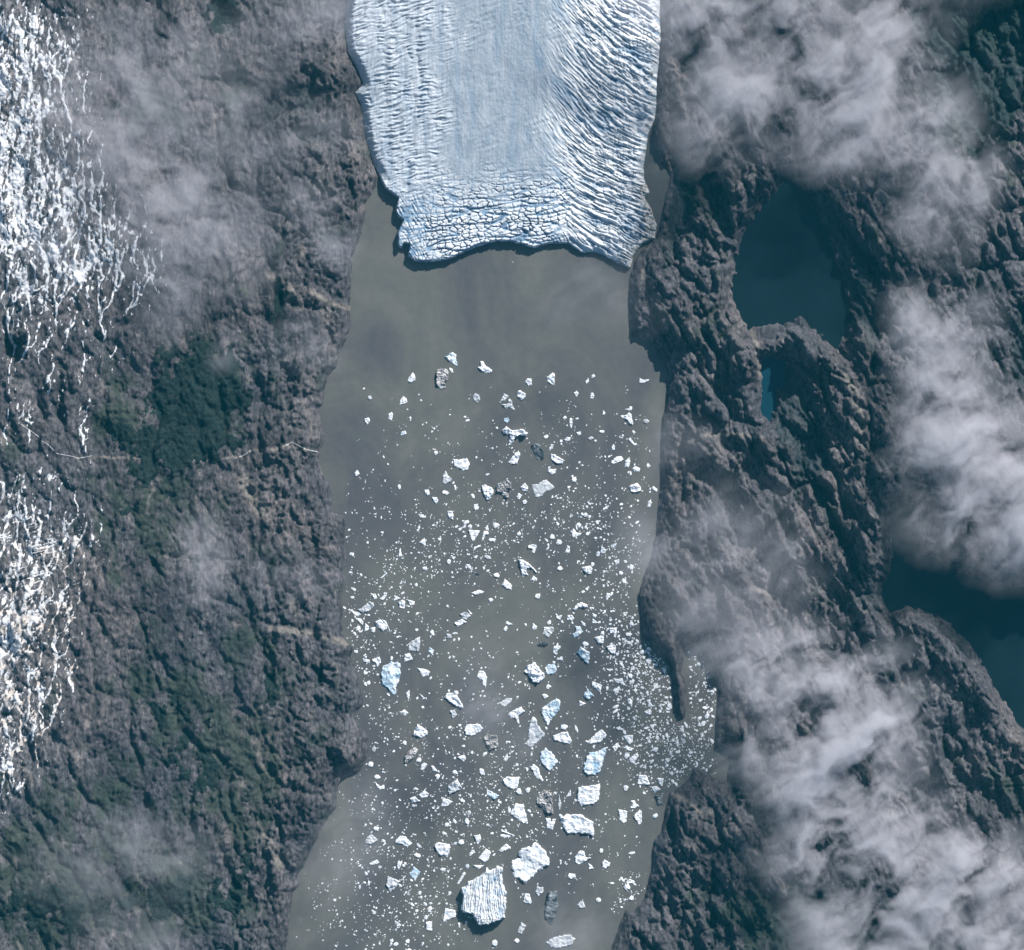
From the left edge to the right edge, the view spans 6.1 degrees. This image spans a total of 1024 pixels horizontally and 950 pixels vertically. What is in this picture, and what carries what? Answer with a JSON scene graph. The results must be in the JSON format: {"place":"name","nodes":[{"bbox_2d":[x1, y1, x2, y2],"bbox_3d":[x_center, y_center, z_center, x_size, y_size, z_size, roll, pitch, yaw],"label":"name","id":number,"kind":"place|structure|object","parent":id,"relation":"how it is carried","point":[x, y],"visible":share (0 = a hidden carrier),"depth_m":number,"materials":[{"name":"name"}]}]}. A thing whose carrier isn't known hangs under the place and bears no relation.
{"place":"outdoors","nodes":[
{"label":"outdoors","id":0,"kind":"place"},
{"bbox_2d":[21,424,92,457],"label":"stream","id":1,"kind":"structure","parent":0,"point":[51,448],"depth_m":59623.49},
{"bbox_2d":[286,127,728,949],"bbox_3d":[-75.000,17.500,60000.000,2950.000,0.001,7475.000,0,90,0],"label":"water","id":2,"kind":"structure","parent":0,"point":[514,317],"depth_m":60000.00,"materials":[{"name":"liquid"}]},
{"bbox_2d":[357,601,373,612],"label":"iceberg","id":3,"kind":"object","parent":2,"relation":"on","point":[369,605],"visible":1,"depth_m":59993.54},
{"bbox_2d":[365,834,376,844],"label":"iceberg","id":4,"kind":"object","parent":2,"relation":"on","point":[371,839],"visible":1,"depth_m":59993.73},
{"bbox_2d":[372,657,380,666],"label":"iceberg","id":5,"kind":"object","parent":2,"relation":"on","point":[377,660],"visible":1,"depth_m":59994.97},
{"bbox_2d":[375,619,386,630],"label":"iceberg","id":6,"kind":"object","parent":2,"relation":"on","point":[381,625],"visible":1,"depth_m":59991.95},
{"bbox_2d":[381,661,400,694],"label":"iceberg","id":7,"kind":"object","parent":2,"relation":"on","point":[390,673],"visible":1,"depth_m":59988.06,"materials":[{"name":"ice"}]},
{"bbox_2d":[386,876,399,891],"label":"iceberg","id":8,"kind":"object","parent":2,"relation":"on","point":[392,883],"visible":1,"depth_m":59991.84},
{"bbox_2d":[399,600,404,608],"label":"iceberg","id":9,"kind":"object","parent":2,"relation":"on","point":[402,604],"visible":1,"depth_m":59992.79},
{"bbox_2d":[399,396,406,404],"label":"iceberg","id":10,"kind":"object","parent":2,"relation":"on","point":[403,400],"visible":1,"depth_m":59995.70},
{"bbox_2d":[395,836,411,847],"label":"iceberg","id":11,"kind":"object","parent":2,"relation":"on","point":[404,840],"visible":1,"depth_m":59993.50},
{"bbox_2d":[404,653,411,661],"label":"iceberg","id":12,"kind":"object","parent":2,"relation":"on","point":[408,657],"visible":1,"depth_m":59995.43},
{"bbox_2d":[404,747,417,762],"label":"iceberg","id":13,"kind":"object","parent":2,"relation":"on","point":[410,754],"visible":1,"depth_m":59987.15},
{"bbox_2d":[408,373,414,382],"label":"iceberg","id":14,"kind":"object","parent":2,"relation":"on","point":[411,378],"visible":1,"depth_m":59995.40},
{"bbox_2d":[408,637,419,650],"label":"iceberg","id":15,"kind":"object","parent":2,"relation":"on","point":[414,645],"visible":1,"depth_m":59992.38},
{"bbox_2d":[409,867,419,880],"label":"iceberg","id":16,"kind":"object","parent":2,"relation":"on","point":[414,873],"visible":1,"depth_m":59995.69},
{"bbox_2d":[410,796,419,802],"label":"ice floe","id":17,"kind":"object","parent":2,"relation":"on","point":[414,799],"visible":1,"depth_m":59993.96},
{"bbox_2d":[413,724,427,737],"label":"iceberg","id":18,"kind":"object","parent":2,"relation":"on","point":[420,731],"visible":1,"depth_m":59989.29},
{"bbox_2d":[418,668,429,676],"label":"iceberg","id":19,"kind":"object","parent":2,"relation":"on","point":[424,672],"visible":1,"depth_m":59996.16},
{"bbox_2d":[419,790,428,797],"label":"iceberg","id":20,"kind":"object","parent":2,"relation":"on","point":[424,793],"visible":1,"depth_m":59996.08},
{"bbox_2d":[426,921,431,930],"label":"iceberg","id":21,"kind":"object","parent":2,"relation":"on","point":[428,925],"visible":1,"depth_m":59994.90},
{"bbox_2d":[434,842,449,856],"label":"iceberg","id":22,"kind":"object","parent":2,"relation":"on","point":[442,849],"visible":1,"depth_m":59990.64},
{"bbox_2d":[436,368,448,388],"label":"iceberg","id":23,"kind":"object","parent":2,"relation":"on","point":[442,374],"visible":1,"depth_m":59986.48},
{"bbox_2d":[442,471,451,483],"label":"iceberg","id":24,"kind":"object","parent":2,"relation":"on","point":[446,479],"visible":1,"depth_m":59994.09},
{"bbox_2d":[441,797,452,805],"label":"iceberg","id":25,"kind":"object","parent":2,"relation":"on","point":[446,802],"visible":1,"depth_m":59994.69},
{"bbox_2d":[443,908,455,921],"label":"iceberg","id":26,"kind":"object","parent":2,"relation":"on","point":[449,914],"visible":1,"depth_m":59994.91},
{"bbox_2d":[447,511,453,519],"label":"iceberg","id":27,"kind":"object","parent":2,"relation":"on","point":[450,514],"visible":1,"depth_m":59992.56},
{"bbox_2d":[445,352,457,365],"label":"iceberg","id":28,"kind":"object","parent":2,"relation":"on","point":[451,357],"visible":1,"depth_m":59993.82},
{"bbox_2d":[450,710,456,718],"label":"ice floe","id":29,"kind":"object","parent":2,"relation":"on","point":[453,713],"visible":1,"depth_m":59993.44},
{"bbox_2d":[444,691,462,707],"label":"iceberg","id":30,"kind":"object","parent":2,"relation":"on","point":[453,698],"visible":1,"depth_m":59989.44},
{"bbox_2d":[448,779,461,794],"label":"iceberg","id":31,"kind":"object","parent":2,"relation":"on","point":[454,786],"visible":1,"depth_m":59988.71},
{"bbox_2d":[455,619,465,626],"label":"iceberg","id":32,"kind":"object","parent":2,"relation":"on","point":[459,622],"visible":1,"depth_m":59994.11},
{"bbox_2d":[453,458,469,470],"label":"iceberg","id":33,"kind":"object","parent":2,"relation":"on","point":[462,464],"visible":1,"depth_m":59993.32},
{"bbox_2d":[461,612,469,619],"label":"iceberg","id":34,"kind":"object","parent":2,"relation":"on","point":[465,615],"visible":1,"depth_m":59994.66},
{"bbox_2d":[464,723,482,735],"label":"iceberg","id":35,"kind":"object","parent":2,"relation":"on","point":[471,729],"visible":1,"depth_m":59991.73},
{"bbox_2d":[468,530,479,540],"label":"iceberg","id":36,"kind":"object","parent":2,"relation":"on","point":[473,534],"visible":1,"depth_m":59995.91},
{"bbox_2d":[473,393,479,402],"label":"iceberg","id":37,"kind":"object","parent":2,"relation":"on","point":[476,397],"visible":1,"depth_m":59995.35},
{"bbox_2d":[474,834,480,843],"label":"iceberg","id":38,"kind":"object","parent":2,"relation":"on","point":[478,838],"visible":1,"depth_m":59993.57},
{"bbox_2d":[477,671,486,687],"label":"iceberg","id":39,"kind":"object","parent":2,"relation":"on","point":[481,675],"visible":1,"depth_m":59995.02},
{"bbox_2d":[461,866,506,925],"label":"iceberg","id":40,"kind":"object","parent":2,"relation":"on","point":[484,901],"visible":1,"depth_m":59948.13,"materials":[{"name":"ice"}]},
{"bbox_2d":[479,849,490,861],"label":"iceberg","id":41,"kind":"object","parent":2,"relation":"on","point":[485,855],"visible":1,"depth_m":59995.48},
{"bbox_2d":[478,361,491,372],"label":"iceberg","id":42,"kind":"object","parent":2,"relation":"on","point":[484,368],"visible":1,"depth_m":59993.16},
{"bbox_2d":[482,485,493,499],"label":"iceberg","id":43,"kind":"object","parent":2,"relation":"on","point":[488,491],"visible":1,"depth_m":59988.46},
{"bbox_2d":[484,733,498,751],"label":"iceberg","id":44,"kind":"object","parent":2,"relation":"on","point":[491,742],"visible":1,"depth_m":59988.72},
{"bbox_2d":[486,787,498,799],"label":"iceberg","id":45,"kind":"object","parent":2,"relation":"on","point":[492,795],"visible":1,"depth_m":59993.21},
{"bbox_2d":[496,480,511,498],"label":"iceberg","id":46,"kind":"object","parent":2,"relation":"on","point":[504,488],"visible":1,"depth_m":59986.09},
{"bbox_2d":[498,844,510,851],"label":"iceberg","id":47,"kind":"object","parent":2,"relation":"on","point":[505,847],"visible":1,"depth_m":59994.80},
{"bbox_2d":[296,384,715,949],"bbox_3d":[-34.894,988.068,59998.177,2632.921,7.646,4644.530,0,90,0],"label":"brash ice","id":48,"kind":"structure","parent":2,"relation":"on","point":[546,728],"depth_m":59998.32,"materials":[{"name":"ice"}]},
{"bbox_2d":[500,698,511,706],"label":"iceberg","id":49,"kind":"object","parent":2,"relation":"on","point":[505,702],"visible":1,"depth_m":59997.04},
{"bbox_2d":[502,579,511,589],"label":"iceberg","id":50,"kind":"object","parent":2,"relation":"on","point":[506,584],"visible":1,"depth_m":59993.88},
{"bbox_2d":[502,399,514,409],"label":"iceberg","id":51,"kind":"object","parent":2,"relation":"on","point":[508,404],"visible":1,"depth_m":59993.21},
{"bbox_2d":[503,777,519,789],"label":"iceberg","id":52,"kind":"object","parent":2,"relation":"on","point":[511,782],"visible":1,"depth_m":59992.96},
{"bbox_2d":[508,451,519,463],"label":"iceberg","id":53,"kind":"object","parent":2,"relation":"on","point":[514,459],"visible":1,"depth_m":59993.23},
{"bbox_2d":[502,426,527,445],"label":"iceberg","id":54,"kind":"object","parent":2,"relation":"on","point":[513,434],"visible":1,"depth_m":59982.83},
{"bbox_2d":[508,707,524,723],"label":"iceberg","id":55,"kind":"object","parent":2,"relation":"on","point":[516,713],"visible":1,"depth_m":59992.20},
{"bbox_2d":[511,803,527,823],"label":"iceberg","id":56,"kind":"object","parent":2,"relation":"on","point":[518,812],"visible":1,"depth_m":59993.84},
{"bbox_2d":[517,390,525,399],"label":"iceberg","id":57,"kind":"object","parent":2,"relation":"on","point":[521,395],"visible":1,"depth_m":59992.48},
{"bbox_2d":[518,922,525,933],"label":"iceberg","id":58,"kind":"object","parent":2,"relation":"on","point":[522,926],"visible":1,"depth_m":59994.04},
{"bbox_2d":[521,483,527,490],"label":"iceberg","id":59,"kind":"object","parent":2,"relation":"on","point":[524,486],"visible":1,"depth_m":59992.96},
{"bbox_2d":[518,559,536,575],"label":"iceberg","id":60,"kind":"object","parent":2,"relation":"on","point":[524,565],"visible":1,"depth_m":59989.98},
{"bbox_2d":[523,893,531,903],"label":"iceberg","id":61,"kind":"object","parent":2,"relation":"on","point":[527,898],"visible":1,"depth_m":59994.44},
{"bbox_2d":[525,378,531,385],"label":"ice floe","id":62,"kind":"object","parent":2,"relation":"on","point":[528,381],"visible":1,"depth_m":59996.04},
{"bbox_2d":[511,842,549,883],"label":"iceberg","id":63,"kind":"object","parent":2,"relation":"on","point":[530,863],"visible":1,"depth_m":59987.83,"materials":[{"name":"ice"}]},
{"bbox_2d":[528,544,536,552],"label":"iceberg","id":64,"kind":"object","parent":2,"relation":"on","point":[532,547],"visible":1,"depth_m":59994.81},
{"bbox_2d":[524,662,544,682],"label":"iceberg","id":65,"kind":"object","parent":2,"relation":"on","point":[534,672],"visible":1,"depth_m":59981.52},
{"bbox_2d":[525,717,544,746],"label":"iceberg","id":66,"kind":"object","parent":2,"relation":"on","point":[536,733],"visible":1,"depth_m":59992.31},
{"bbox_2d":[530,764,542,780],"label":"iceberg","id":67,"kind":"object","parent":2,"relation":"on","point":[535,769],"visible":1,"depth_m":59995.04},
{"bbox_2d":[531,443,544,460],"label":"iceberg","id":68,"kind":"object","parent":2,"relation":"on","point":[538,451],"visible":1,"depth_m":59994.72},
{"bbox_2d":[535,885,543,895],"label":"iceberg","id":69,"kind":"object","parent":2,"relation":"on","point":[538,891],"visible":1,"depth_m":59994.92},
{"bbox_2d":[532,480,553,497],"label":"iceberg","id":70,"kind":"object","parent":2,"relation":"on","point":[541,488],"visible":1,"depth_m":59994.54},
{"bbox_2d":[538,642,547,646],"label":"ice floe","id":71,"kind":"object","parent":2,"relation":"on","point":[542,644],"visible":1,"depth_m":59993.39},
{"bbox_2d":[536,790,553,813],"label":"iceberg","id":72,"kind":"object","parent":2,"relation":"on","point":[544,800],"visible":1,"depth_m":59985.79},
{"bbox_2d":[543,627,553,637],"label":"iceberg","id":73,"kind":"object","parent":2,"relation":"on","point":[547,631],"visible":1,"depth_m":59994.62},
{"bbox_2d":[540,748,557,770],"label":"iceberg","id":74,"kind":"object","parent":2,"relation":"on","point":[549,760],"visible":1,"depth_m":59991.47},
{"bbox_2d":[541,698,560,725],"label":"iceberg","id":75,"kind":"object","parent":2,"relation":"on","point":[550,710],"visible":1,"depth_m":59988.75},
{"bbox_2d":[545,664,556,674],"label":"iceberg","id":76,"kind":"object","parent":2,"relation":"on","point":[551,669],"visible":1,"depth_m":59993.86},
{"bbox_2d":[546,818,555,829],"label":"iceberg","id":77,"kind":"object","parent":2,"relation":"on","point":[550,824],"visible":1,"depth_m":59995.52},
{"bbox_2d":[547,373,554,384],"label":"iceberg","id":78,"kind":"object","parent":2,"relation":"on","point":[550,378],"visible":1,"depth_m":59994.19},
{"bbox_2d":[544,891,558,923],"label":"iceberg","id":79,"kind":"object","parent":2,"relation":"on","point":[551,906],"visible":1,"depth_m":59988.74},
{"bbox_2d":[553,646,560,654],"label":"iceberg","id":80,"kind":"object","parent":2,"relation":"on","point":[556,649],"visible":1,"depth_m":59993.59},
{"bbox_2d":[551,454,563,463],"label":"iceberg","id":81,"kind":"object","parent":2,"relation":"on","point":[555,458],"visible":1,"depth_m":59992.12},
{"bbox_2d":[546,934,575,947],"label":"iceberg","id":82,"kind":"object","parent":2,"relation":"on","point":[559,941],"visible":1,"depth_m":59992.84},
{"bbox_2d":[553,732,570,743],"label":"iceberg","id":83,"kind":"object","parent":2,"relation":"on","point":[563,737],"visible":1,"depth_m":59991.78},
{"bbox_2d":[560,814,593,835],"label":"iceberg","id":84,"kind":"object","parent":2,"relation":"on","point":[577,823],"visible":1,"depth_m":59987.25,"materials":[{"name":"ice"}]},
{"bbox_2d":[572,626,582,637],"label":"iceberg","id":85,"kind":"object","parent":2,"relation":"on","point":[579,631],"visible":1,"depth_m":59994.68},
{"bbox_2d":[573,602,587,610],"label":"iceberg","id":86,"kind":"object","parent":2,"relation":"on","point":[581,604],"visible":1,"depth_m":59991.23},
{"bbox_2d":[577,900,584,908],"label":"iceberg","id":87,"kind":"object","parent":2,"relation":"on","point":[581,905],"visible":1,"depth_m":59995.27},
{"bbox_2d":[575,850,590,864],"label":"iceberg","id":88,"kind":"object","parent":2,"relation":"on","point":[580,857],"visible":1,"depth_m":59993.32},
{"bbox_2d":[577,646,589,663],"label":"iceberg","id":89,"kind":"object","parent":2,"relation":"on","point":[583,653],"visible":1,"depth_m":59988.87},
{"bbox_2d":[582,566,591,573],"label":"iceberg","id":90,"kind":"object","parent":2,"relation":"on","point":[587,569],"visible":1,"depth_m":59990.48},
{"bbox_2d":[583,689,592,698],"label":"iceberg","id":91,"kind":"object","parent":2,"relation":"on","point":[588,694],"visible":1,"depth_m":59990.44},
{"bbox_2d":[577,784,599,805],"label":"iceberg","id":92,"kind":"object","parent":2,"relation":"on","point":[588,795],"visible":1,"depth_m":59988.24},
{"bbox_2d":[583,747,607,774],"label":"iceberg","id":93,"kind":"object","parent":2,"relation":"on","point":[593,763],"visible":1,"depth_m":59988.14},
{"bbox_2d":[585,729,606,743],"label":"iceberg","id":94,"kind":"object","parent":2,"relation":"on","point":[599,736],"visible":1,"depth_m":59992.63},
{"bbox_2d":[592,681,601,691],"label":"iceberg","id":95,"kind":"object","parent":2,"relation":"on","point":[597,686],"visible":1,"depth_m":59993.18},
{"bbox_2d":[595,631,603,643],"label":"iceberg","id":96,"kind":"object","parent":2,"relation":"on","point":[600,639],"visible":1,"depth_m":59989.48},
{"bbox_2d":[602,859,609,868],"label":"iceberg","id":97,"kind":"object","parent":2,"relation":"on","point":[605,864],"visible":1,"depth_m":59995.01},
{"bbox_2d":[607,645,615,654],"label":"iceberg","id":98,"kind":"object","parent":2,"relation":"on","point":[611,649],"visible":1,"depth_m":59992.31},
{"bbox_2d":[609,627,616,637],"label":"iceberg","id":99,"kind":"object","parent":2,"relation":"on","point":[612,630],"visible":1,"depth_m":59994.65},
{"bbox_2d":[611,456,623,463],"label":"iceberg","id":100,"kind":"object","parent":2,"relation":"on","point":[617,459],"visible":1,"depth_m":59995.19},
{"bbox_2d":[618,809,626,822],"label":"iceberg","id":101,"kind":"object","parent":2,"relation":"on","point":[622,815],"visible":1,"depth_m":59995.45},
{"bbox_2d":[620,413,632,424],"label":"iceberg","id":102,"kind":"object","parent":2,"relation":"on","point":[628,417],"visible":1,"depth_m":59992.82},
{"bbox_2d":[625,458,629,467],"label":"ice floe","id":103,"kind":"object","parent":2,"relation":"on","point":[627,462],"visible":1,"depth_m":59994.97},
{"bbox_2d":[623,735,632,744],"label":"iceberg","id":104,"kind":"object","parent":2,"relation":"on","point":[629,739],"visible":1,"depth_m":59994.67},
{"bbox_2d":[629,752,638,762],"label":"iceberg","id":105,"kind":"object","parent":2,"relation":"on","point":[633,758],"visible":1,"depth_m":59996.43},
{"bbox_2d":[629,483,640,491],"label":"iceberg","id":106,"kind":"object","parent":2,"relation":"on","point":[635,487],"visible":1,"depth_m":59989.63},
{"bbox_2d":[634,810,641,824],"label":"iceberg","id":107,"kind":"object","parent":2,"relation":"on","point":[638,816],"visible":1,"depth_m":59993.98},
{"bbox_2d":[638,775,649,784],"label":"iceberg","id":108,"kind":"object","parent":2,"relation":"on","point":[643,780],"visible":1,"depth_m":59991.91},
{"bbox_2d":[651,786,660,792],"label":"ice floe","id":109,"kind":"object","parent":2,"relation":"on","point":[655,788],"visible":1,"depth_m":59996.19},
{"bbox_2d":[655,795,662,805],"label":"iceberg","id":110,"kind":"object","parent":2,"relation":"on","point":[659,799],"visible":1,"depth_m":59993.78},
{"bbox_2d":[0,0,1023,949],"bbox_3d":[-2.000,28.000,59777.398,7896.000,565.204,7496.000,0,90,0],"label":"terrain","id":111,"kind":"structure","parent":0,"point":[868,740],"depth_m":59779.81,"materials":[{"name":"stone"}]},
{"bbox_2d":[0,0,164,813],"bbox_3d":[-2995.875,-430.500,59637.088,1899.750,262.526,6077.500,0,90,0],"label":"snow","id":112,"kind":"structure","parent":111,"relation":"on","point":[16,180],"depth_m":59616.79,"materials":[{"name":"snow"}]},
{"bbox_2d":[345,0,660,268],"bbox_3d":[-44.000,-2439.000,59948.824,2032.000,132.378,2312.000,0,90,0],"label":"glacier","id":113,"kind":"object","parent":111,"relation":"on","point":[528,123],"visible":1,"depth_m":59936.46,"materials":[{"name":"ice"}]},
{"bbox_2d":[0,0,1023,949],"bbox_3d":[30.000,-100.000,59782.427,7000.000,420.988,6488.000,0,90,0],"label":"forest","id":114,"kind":"object","parent":111,"relation":"on","point":[196,398],"visible":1,"depth_m":59771.71,"materials":[{"name":"plant"}]},
{"bbox_2d":[760,356,786,421],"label":"lake","id":115,"kind":"structure","parent":0,"point":[773,370],"depth_m":59895.00,"materials":[{"name":"teal liquid"}]},
{"bbox_2d":[730,177,850,351],"bbox_3d":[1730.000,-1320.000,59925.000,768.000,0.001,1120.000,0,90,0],"label":"lake","id":116,"kind":"structure","parent":0,"point":[786,270],"depth_m":59925.00,"materials":[{"name":"liquid"}]},
{"bbox_2d":[881,501,1023,728],"bbox_3d":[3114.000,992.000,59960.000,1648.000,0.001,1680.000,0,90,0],"label":"lake","id":117,"kind":"structure","parent":0,"point":[984,617],"depth_m":59960.00,"materials":[{"name":"liquid"}]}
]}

